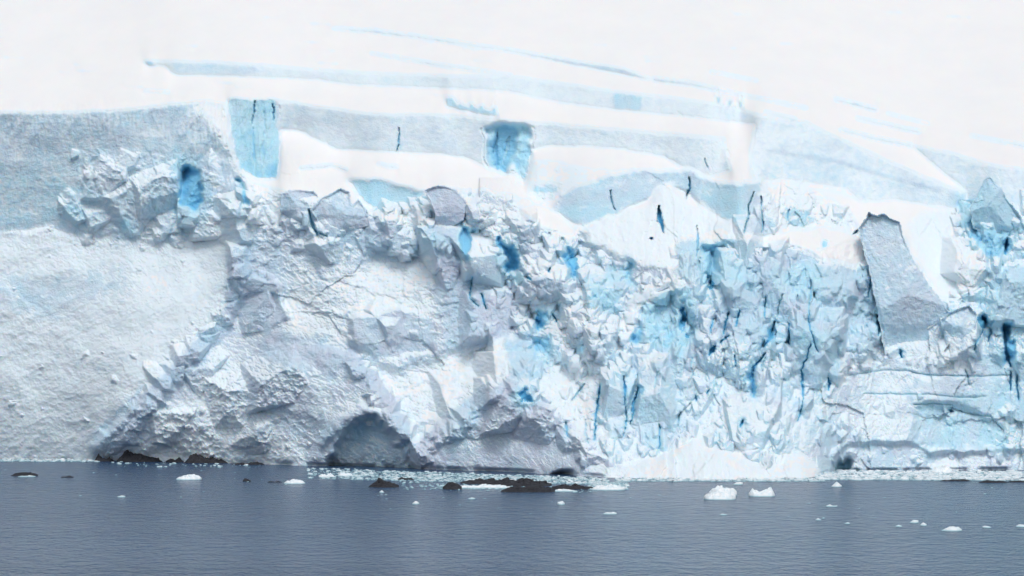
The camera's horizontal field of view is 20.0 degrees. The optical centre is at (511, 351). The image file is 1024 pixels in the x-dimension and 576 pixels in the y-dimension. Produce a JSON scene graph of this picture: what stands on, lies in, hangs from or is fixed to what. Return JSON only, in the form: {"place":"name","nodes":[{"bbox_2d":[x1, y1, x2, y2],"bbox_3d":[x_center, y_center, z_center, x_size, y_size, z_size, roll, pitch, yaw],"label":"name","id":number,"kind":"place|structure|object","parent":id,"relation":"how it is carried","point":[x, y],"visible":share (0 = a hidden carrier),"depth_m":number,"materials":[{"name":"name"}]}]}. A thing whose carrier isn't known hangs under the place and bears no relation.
{"place":"outdoors","nodes":[
{"label":"outdoors","id":0,"kind":"place"},
{"bbox_2d":[0,99,1023,479],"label":"glacier","id":1,"kind":"object","parent":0,"point":[558,299],"visible":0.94,"depth_m":565.96,"materials":[{"name":"white ice"}]},
{"bbox_2d":[280,190,317,223],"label":"serac","id":2,"kind":"object","parent":1,"relation":"on","point":[292,206],"visible":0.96,"depth_m":580.09,"materials":[{"name":"white ice"}]},
{"bbox_2d":[311,188,368,231],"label":"serac","id":3,"kind":"object","parent":1,"relation":"on","point":[338,209],"visible":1,"depth_m":575.78,"materials":[{"name":"white ice"}]},
{"bbox_2d":[425,185,466,225],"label":"serac","id":4,"kind":"object","parent":1,"relation":"on","point":[448,204],"visible":1,"depth_m":565.99,"materials":[{"name":"white ice"}]},
{"bbox_2d":[0,0,1023,210],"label":"snowfield","id":5,"kind":"structure","parent":1,"relation":"on","point":[933,89],"depth_m":610.21,"materials":[{"name":"white snow"}]},
{"bbox_2d":[775,322,788,343],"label":"serac","id":6,"kind":"object","parent":1,"relation":"on","point":[782,334],"visible":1,"depth_m":540.85,"materials":[{"name":"ice"}]},
{"bbox_2d":[858,212,949,352],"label":"serac","id":7,"kind":"object","parent":1,"relation":"on","point":[910,306],"visible":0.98,"depth_m":550.96,"materials":[{"name":"white ice"}]},
{"bbox_2d":[940,305,977,338],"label":"serac","id":8,"kind":"object","parent":1,"relation":"on","point":[953,323],"visible":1,"depth_m":547.03,"materials":[{"name":"ice"}]},
{"bbox_2d":[970,176,1023,232],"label":"serac","id":9,"kind":"object","parent":1,"relation":"on","point":[991,203],"visible":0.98,"depth_m":564.05,"materials":[{"name":"ice"}]},
{"bbox_2d":[0,459,1023,575],"bbox_3d":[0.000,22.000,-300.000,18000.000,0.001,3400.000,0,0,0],"label":"sea","id":10,"kind":"structure","parent":0,"point":[316,525],"depth_m":366.12,"materials":[{"name":"liquid"}]},
{"bbox_2d":[11,472,37,475],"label":"rock","id":11,"kind":"object","parent":10,"relation":"in","point":[24,474],"visible":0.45,"depth_m":516.08,"materials":[{"name":"grey stone"}]},
{"bbox_2d":[95,453,113,461],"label":"rock","id":12,"kind":"object","parent":10,"relation":"in","point":[100,458],"visible":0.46,"depth_m":583.74,"materials":[{"name":"black stone"}]},
{"bbox_2d":[117,450,162,461],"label":"rock","id":13,"kind":"object","parent":10,"relation":"in","point":[128,456],"visible":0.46,"depth_m":581.49,"materials":[{"name":"black stone"}]},
{"bbox_2d":[166,457,183,461],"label":"rock","id":14,"kind":"object","parent":10,"relation":"in","point":[178,459],"visible":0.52,"depth_m":579.35,"materials":[{"name":"brown stone"}]},
{"bbox_2d":[176,474,201,479],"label":"ice floe","id":15,"kind":"object","parent":10,"relation":"on","point":[190,477],"visible":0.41,"depth_m":499.59,"materials":[{"name":"white ice"}]},
{"bbox_2d":[184,453,226,462],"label":"rock","id":16,"kind":"object","parent":10,"relation":"in","point":[195,458],"visible":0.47,"depth_m":575.45,"materials":[{"name":"black stone"}]},
{"bbox_2d":[232,462,263,464],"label":"rock","id":17,"kind":"object","parent":10,"relation":"on","point":[254,463],"visible":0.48,"depth_m":566.91,"materials":[{"name":"grey stone"}]},
{"bbox_2d":[284,479,304,483],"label":"ice floe","id":18,"kind":"object","parent":10,"relation":"on","point":[294,481],"visible":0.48,"depth_m":484.45,"materials":[{"name":"white ice"}]},
{"bbox_2d":[319,473,333,477],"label":"ice floe","id":19,"kind":"object","parent":10,"relation":"on","point":[330,475],"visible":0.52,"depth_m":509.08,"materials":[{"name":"white ice"}]},
{"bbox_2d":[338,473,351,475],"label":"ice floe","id":20,"kind":"object","parent":10,"relation":"on","point":[344,474],"visible":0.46,"depth_m":513.92,"materials":[{"name":"white ice"}]},
{"bbox_2d":[369,478,398,487],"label":"rock","id":21,"kind":"object","parent":10,"relation":"in","point":[380,482],"visible":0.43,"depth_m":472.63,"materials":[{"name":"black stone"}]},
{"bbox_2d":[398,477,413,479],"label":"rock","id":22,"kind":"object","parent":10,"relation":"in","point":[400,478],"visible":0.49,"depth_m":499.81,"materials":[{"name":"grey stone"}]},
{"bbox_2d":[443,482,461,489],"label":"rock","id":23,"kind":"object","parent":10,"relation":"on","point":[451,486],"visible":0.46,"depth_m":465.38,"materials":[{"name":"black stone"}]},
{"bbox_2d":[460,478,500,483],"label":"rock","id":24,"kind":"object","parent":10,"relation":"on","point":[480,481],"visible":0.34,"depth_m":485.35,"materials":[{"name":"grey stone"}]},
{"bbox_2d":[462,484,509,487],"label":"ice floe","id":25,"kind":"object","parent":10,"relation":"on","point":[486,486],"visible":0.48,"depth_m":468.66,"materials":[{"name":"white ice"}]},
{"bbox_2d":[0,458,1023,517],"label":"brash ice","id":26,"kind":"structure","parent":10,"relation":"on","point":[972,475],"depth_m":506.72,"materials":[{"name":"white ice"}]},
{"bbox_2d":[487,477,551,485],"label":"rock","id":27,"kind":"object","parent":10,"relation":"in","point":[506,481],"visible":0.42,"depth_m":477.00,"materials":[{"name":"brown stone"}]},
{"bbox_2d":[501,485,554,491],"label":"rock","id":28,"kind":"object","parent":10,"relation":"in","point":[517,488],"visible":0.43,"depth_m":456.40,"materials":[{"name":"black stone"}]},
{"bbox_2d":[555,489,575,491],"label":"ice floe","id":29,"kind":"object","parent":10,"relation":"on","point":[563,490],"visible":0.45,"depth_m":457.85,"materials":[{"name":"white ice"}]},
{"bbox_2d":[552,483,592,489],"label":"rock","id":30,"kind":"object","parent":10,"relation":"in","point":[575,486],"visible":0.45,"depth_m":465.39,"materials":[{"name":"black stone"}]},
{"bbox_2d":[592,484,624,489],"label":"ice floe","id":31,"kind":"object","parent":10,"relation":"on","point":[607,487],"visible":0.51,"depth_m":462.15,"materials":[{"name":"white ice"}]},
{"bbox_2d":[704,491,735,499],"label":"ice floe","id":32,"kind":"object","parent":10,"relation":"on","point":[721,495],"visible":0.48,"depth_m":432.50,"materials":[{"name":"white ice"}]},
{"bbox_2d":[709,485,736,494],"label":"ice floe","id":33,"kind":"object","parent":10,"relation":"on","point":[717,489],"visible":0.38,"depth_m":444.53,"materials":[{"name":"white ice"}]},
{"bbox_2d":[749,487,774,496],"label":"ice floe","id":34,"kind":"object","parent":10,"relation":"on","point":[768,492],"visible":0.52,"depth_m":442.00,"materials":[{"name":"white ice"}]},
{"bbox_2d":[831,482,841,486],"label":"ice floe","id":35,"kind":"object","parent":10,"relation":"on","point":[836,484],"visible":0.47,"depth_m":472.98,"materials":[{"name":"white ice"}]},
{"bbox_2d":[931,464,951,472],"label":"ice floe","id":36,"kind":"object","parent":10,"relation":"on","point":[944,468],"visible":0.48,"depth_m":526.24,"materials":[{"name":"white ice"}]},
{"bbox_2d":[941,526,961,530],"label":"ice floe","id":37,"kind":"object","parent":10,"relation":"on","point":[951,528],"visible":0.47,"depth_m":356.94,"materials":[{"name":"white ice"}]},
{"bbox_2d":[941,479,970,480],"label":"rock","id":38,"kind":"object","parent":10,"relation":"in","point":[956,480],"visible":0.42,"depth_m":495.13,"materials":[{"name":"grey stone"}]},
{"bbox_2d":[979,480,1007,482],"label":"rock","id":39,"kind":"object","parent":10,"relation":"in","point":[989,481],"visible":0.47,"depth_m":489.11,"materials":[{"name":"black stone"}]}
]}

